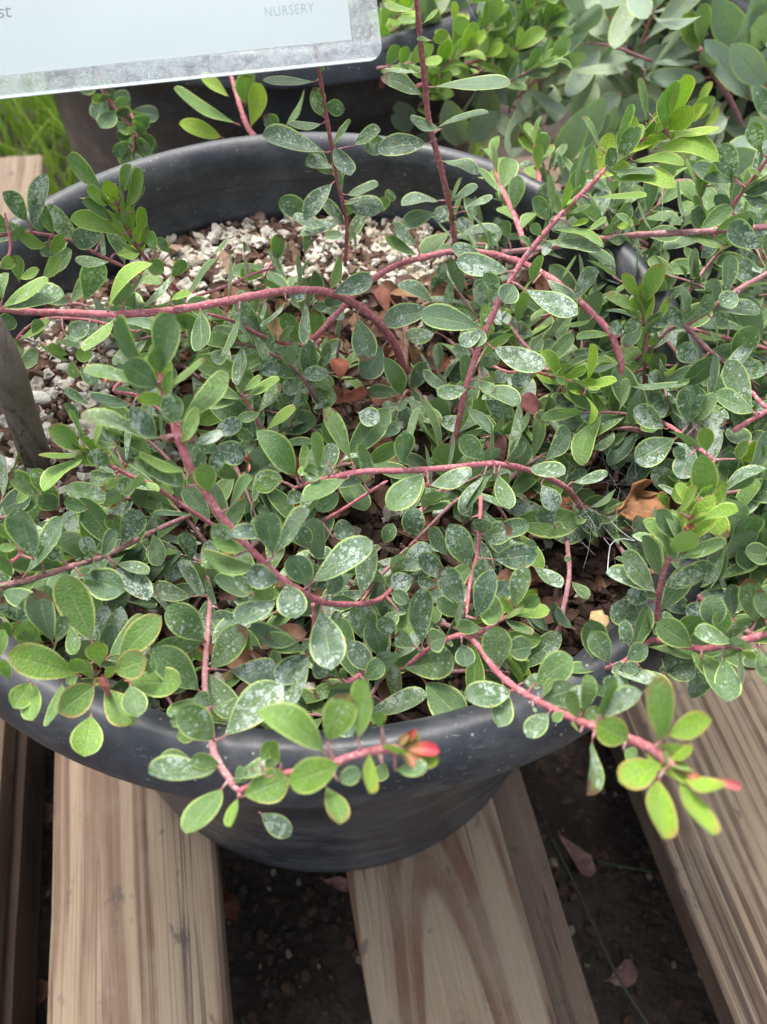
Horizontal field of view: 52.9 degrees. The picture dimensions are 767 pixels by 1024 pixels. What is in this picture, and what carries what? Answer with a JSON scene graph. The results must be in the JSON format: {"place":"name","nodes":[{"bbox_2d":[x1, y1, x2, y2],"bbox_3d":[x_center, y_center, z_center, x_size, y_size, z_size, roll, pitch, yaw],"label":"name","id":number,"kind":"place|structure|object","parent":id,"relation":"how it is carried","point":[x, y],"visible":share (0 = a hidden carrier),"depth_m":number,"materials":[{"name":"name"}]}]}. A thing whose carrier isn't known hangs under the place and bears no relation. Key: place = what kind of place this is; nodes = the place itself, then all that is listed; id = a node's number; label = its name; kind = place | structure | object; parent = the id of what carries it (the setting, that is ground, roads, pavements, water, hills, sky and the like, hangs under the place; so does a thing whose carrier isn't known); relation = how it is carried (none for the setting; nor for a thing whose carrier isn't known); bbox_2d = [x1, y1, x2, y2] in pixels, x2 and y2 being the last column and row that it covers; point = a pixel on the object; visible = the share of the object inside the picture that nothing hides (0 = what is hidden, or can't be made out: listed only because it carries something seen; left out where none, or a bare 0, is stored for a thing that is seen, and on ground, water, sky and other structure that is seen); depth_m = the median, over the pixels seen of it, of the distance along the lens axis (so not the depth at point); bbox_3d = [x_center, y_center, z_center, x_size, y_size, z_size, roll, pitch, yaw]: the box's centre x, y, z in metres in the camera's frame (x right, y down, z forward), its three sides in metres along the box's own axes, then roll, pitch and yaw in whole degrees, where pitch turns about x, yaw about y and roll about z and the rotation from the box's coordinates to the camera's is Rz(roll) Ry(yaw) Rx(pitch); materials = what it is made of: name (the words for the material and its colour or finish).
{"place":"outdoors","nodes":[
{"label":"outdoors","id":0,"kind":"place"},
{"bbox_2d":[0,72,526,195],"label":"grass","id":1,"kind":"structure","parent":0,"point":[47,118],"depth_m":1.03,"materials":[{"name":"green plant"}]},
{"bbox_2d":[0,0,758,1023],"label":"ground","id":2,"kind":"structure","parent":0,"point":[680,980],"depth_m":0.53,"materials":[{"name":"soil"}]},
{"bbox_2d":[35,979,47,1004],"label":"dry leaf","id":3,"kind":"object","parent":2,"relation":"on","point":[41,995],"visible":0.63,"depth_m":0.48,"materials":[{"name":"brown plant"}]},
{"bbox_2d":[42,799,53,824],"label":"dry leaf","id":4,"kind":"object","parent":2,"relation":"on","point":[48,812],"visible":0.4,"depth_m":0.54,"materials":[{"name":"brown plant"}]},
{"bbox_2d":[222,885,238,920],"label":"dry leaf","id":5,"kind":"object","parent":2,"relation":"on","point":[231,904],"visible":0.53,"depth_m":0.51,"materials":[{"name":"brown plant"}]},
{"bbox_2d":[319,876,348,891],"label":"dry leaf","id":6,"kind":"object","parent":2,"relation":"on","point":[339,883],"visible":0.73,"depth_m":0.52,"materials":[{"name":"brown plant"}]},
{"bbox_2d":[0,153,766,1023],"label":"wooden pallet","id":7,"kind":"object","parent":2,"relation":"on","point":[466,923],"visible":0.16,"depth_m":0.44,"materials":[{"name":"beige wood"}]},
{"bbox_2d":[44,0,520,174],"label":"nursery pot","id":8,"kind":"object","parent":7,"relation":"on","point":[359,94],"visible":0.18,"depth_m":0.48,"materials":[{"name":"black plastic"}]},
{"bbox_2d":[283,0,460,47],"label":"potting soil","id":9,"kind":"structure","parent":8,"relation":"in","point":[370,25],"depth_m":0.59,"materials":[{"name":"grey gravel"}]},
{"bbox_2d":[76,0,572,164],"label":"groundcover shrub","id":10,"kind":"object","parent":9,"relation":"on","point":[495,41],"visible":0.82,"depth_m":0.45,"materials":[{"name":"green plant"}]},
{"bbox_2d":[0,132,733,872],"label":"nursery pot","id":11,"kind":"object","parent":7,"relation":"on","point":[482,756],"visible":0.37,"depth_m":0.34,"materials":[{"name":"black plastic"}]},
{"bbox_2d":[0,212,651,729],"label":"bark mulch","id":12,"kind":"object","parent":11,"relation":"in","point":[368,520],"visible":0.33,"depth_m":0.32,"materials":[{"name":"brown wood"}]},
{"bbox_2d":[6,457,15,465],"bbox_3d":[-0.148,-0.018,0.304,0.009,0.007,0.009,4,54,0],"label":"pebble","id":13,"kind":"object","parent":12,"relation":"on","point":[10,461],"visible":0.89,"depth_m":0.30,"materials":[{"name":"white stone"}]},
{"bbox_2d":[32,391,51,404],"bbox_3d":[-0.145,-0.048,0.324,0.011,0.005,0.008,4,54,0],"label":"pebble","id":14,"kind":"object","parent":12,"relation":"on","point":[41,397],"visible":0.74,"depth_m":0.32,"materials":[{"name":"white stone"}]},
{"bbox_2d":[0,0,381,470],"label":"plant label","id":15,"kind":"object","parent":12,"relation":"on","point":[40,36],"visible":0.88,"depth_m":0.24,"materials":[{"name":"white plastic"}]},
{"bbox_2d":[212,672,224,681],"bbox_3d":[-0.054,0.055,0.254,0.008,0.004,0.005,4,54,0],"label":"pebble","id":16,"kind":"object","parent":12,"relation":"on","point":[218,675],"visible":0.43,"depth_m":0.25,"materials":[{"name":"beige stone"}]},
{"bbox_2d":[222,671,234,680],"bbox_3d":[-0.051,0.055,0.255,0.005,0.004,0.006,4,54,0],"label":"pebble","id":17,"kind":"object","parent":12,"relation":"on","point":[228,675],"visible":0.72,"depth_m":0.25,"materials":[{"name":"beige stone"}]},
{"bbox_2d":[0,214,633,718],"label":"perlite","id":18,"kind":"object","parent":12,"relation":"on","point":[418,270],"visible":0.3,"depth_m":0.38,"materials":[{"name":"white stone"}]},
{"bbox_2d":[333,386,343,404],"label":"dry leaf","id":19,"kind":"object","parent":12,"relation":"on","point":[339,392],"visible":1,"depth_m":0.32,"materials":[{"name":"brown plant"}]},
{"bbox_2d":[342,386,367,402],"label":"dry leaf","id":20,"kind":"object","parent":12,"relation":"on","point":[358,393],"visible":1,"depth_m":0.31,"materials":[{"name":"brown plant"}]},
{"bbox_2d":[79,270,644,699],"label":"leaf litter","id":21,"kind":"object","parent":12,"relation":"on","point":[385,292],"visible":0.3,"depth_m":0.31,"materials":[{"name":"brown plant"}]},
{"bbox_2d":[373,436,393,449],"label":"dry leaf","id":22,"kind":"object","parent":21,"relation":"on","point":[382,441],"visible":0.38,"depth_m":0.31,"materials":[{"name":"brown plant"}]},
{"bbox_2d":[371,396,398,417],"bbox_3d":[-0.001,-0.045,0.319,0.007,0.007,0.021,-20,57,-16],"label":"dry leaf","id":23,"kind":"object","parent":12,"relation":"on","point":[378,402],"visible":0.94,"depth_m":0.32,"materials":[{"name":"brown plant"}]},
{"bbox_2d":[371,317,400,339],"bbox_3d":[0.001,-0.083,0.348,0.014,0.009,0.008,4,54,0],"label":"dry leaf","id":24,"kind":"object","parent":12,"relation":"on","point":[376,332],"visible":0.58,"depth_m":0.35,"materials":[{"name":"brown plant"}]},
{"bbox_2d":[410,345,424,361],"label":"dry leaf","id":25,"kind":"object","parent":12,"relation":"on","point":[415,352],"visible":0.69,"depth_m":0.34,"materials":[{"name":"brown plant"}]},
{"bbox_2d":[336,340,562,632],"bbox_3d":[0.022,-0.011,0.287,0.012,0.031,0.145,-28,60,-21],"label":"dead twig","id":26,"kind":"object","parent":12,"relation":"on","point":[340,382],"visible":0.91,"depth_m":0.32,"materials":[{"name":"brown plant"}]},
{"bbox_2d":[330,358,348,380],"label":"dry leaf","id":27,"kind":"object","parent":26,"relation":"on","point":[339,367],"visible":1,"depth_m":0.31,"materials":[{"name":"brown plant"}]},
{"bbox_2d":[523,315,555,328],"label":"dry leaf","id":28,"kind":"object","parent":12,"relation":"on","point":[540,321],"visible":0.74,"depth_m":0.35,"materials":[{"name":"brown plant"}]},
{"bbox_2d":[589,610,609,626],"bbox_3d":[0.077,0.039,0.273,0.007,0.006,0.009,4,54,0],"label":"pebble","id":29,"kind":"object","parent":12,"relation":"on","point":[600,616],"visible":0.59,"depth_m":0.27,"materials":[{"name":"beige stone"}]},
{"bbox_2d":[0,0,766,838],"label":"groundcover shrub","id":30,"kind":"object","parent":11,"relation":"in","point":[104,584],"visible":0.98,"depth_m":0.25,"materials":[{"name":"green plant"}]},
{"bbox_2d":[485,434,506,461],"bbox_3d":[0.043,-0.025,0.295,0.008,0.007,0.010,4,54,0],"label":"dry leaf","id":31,"kind":"object","parent":30,"relation":"on","point":[500,441],"visible":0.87,"depth_m":0.29,"materials":[{"name":"brown plant"}]},
{"bbox_2d":[516,489,537,498],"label":"dry leaf","id":32,"kind":"object","parent":30,"relation":"on","point":[532,493],"visible":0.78,"depth_m":0.30,"materials":[{"name":"brown plant"}]},
{"bbox_2d":[520,392,539,415],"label":"dry leaf","id":33,"kind":"object","parent":30,"relation":"on","point":[530,401],"visible":0.95,"depth_m":0.31,"materials":[{"name":"brown plant"}]},
{"bbox_2d":[528,533,549,539],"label":"dry leaf","id":34,"kind":"object","parent":30,"relation":"on","point":[530,534],"visible":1,"depth_m":0.29,"materials":[{"name":"brown plant"}]},
{"bbox_2d":[559,497,575,511],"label":"dry leaf","id":35,"kind":"object","parent":30,"relation":"on","point":[566,500],"visible":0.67,"depth_m":0.29,"materials":[{"name":"brown plant"}]},
{"bbox_2d":[521,374,648,569],"bbox_3d":[0.090,-0.020,0.293,0.057,0.031,0.109,22,56,13],"label":"spider web","id":36,"kind":"object","parent":30,"relation":"attached to","point":[605,507],"visible":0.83,"depth_m":0.27,"materials":[{"name":"grey fabric"}]},
{"bbox_2d":[609,479,670,520],"bbox_3d":[0.093,-0.003,0.272,0.020,0.012,0.015,-35,63,-24],"label":"dry leaf","id":37,"kind":"object","parent":36,"relation":"attached to","point":[649,501],"visible":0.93,"depth_m":0.27,"materials":[{"name":"brown plant"}]},
{"bbox_2d":[622,493,680,533],"bbox_3d":[0.098,0.002,0.274,0.022,0.015,0.012,-26,59,-20],"label":"dry leaf","id":38,"kind":"object","parent":30,"relation":"on","point":[674,505],"visible":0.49,"depth_m":0.28,"materials":[{"name":"brown plant"}]},
{"bbox_2d":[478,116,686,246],"bbox_3d":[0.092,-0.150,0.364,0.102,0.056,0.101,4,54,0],"label":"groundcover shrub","id":39,"kind":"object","parent":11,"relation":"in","point":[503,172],"visible":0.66,"depth_m":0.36,"materials":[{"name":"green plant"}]},
{"bbox_2d":[605,0,766,332],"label":"nursery pot","id":40,"kind":"object","parent":7,"relation":"on","point":[672,204],"visible":0.06,"depth_m":0.65,"materials":[{"name":"black plastic"}]},
{"bbox_2d":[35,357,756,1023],"bbox_3d":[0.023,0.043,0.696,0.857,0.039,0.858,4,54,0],"label":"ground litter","id":41,"kind":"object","parent":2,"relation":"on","point":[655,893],"visible":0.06,"depth_m":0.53,"materials":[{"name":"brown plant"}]},
{"bbox_2d":[558,830,595,876],"bbox_3d":[0.136,0.237,0.539,0.014,0.007,0.036,-22,58,-17],"label":"dry leaf","id":42,"kind":"object","parent":2,"relation":"on","point":[582,860],"visible":1,"depth_m":0.54,"materials":[{"name":"brown plant"}]},
{"bbox_2d":[546,828,652,1023],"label":"weed stem","id":43,"kind":"object","parent":2,"relation":"on","point":[593,925],"visible":0.86,"depth_m":0.51,"materials":[{"name":"grey"}]},
{"bbox_2d":[604,959,637,987],"bbox_3d":[0.155,0.298,0.494,0.023,0.009,0.014,-31,61,-23],"label":"dry leaf","id":44,"kind":"object","parent":2,"relation":"on","point":[627,970],"visible":1,"depth_m":0.49,"materials":[{"name":"brown plant"}]},
{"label":"potting soil","id":45,"kind":"object","parent":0,"visible":0},
{"bbox_2d":[380,0,766,241],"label":"broadleaf shrub","id":46,"kind":"object","parent":45,"relation":"on","point":[727,48],"visible":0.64,"depth_m":0.49,"materials":[{"name":"green plant"}]}
]}

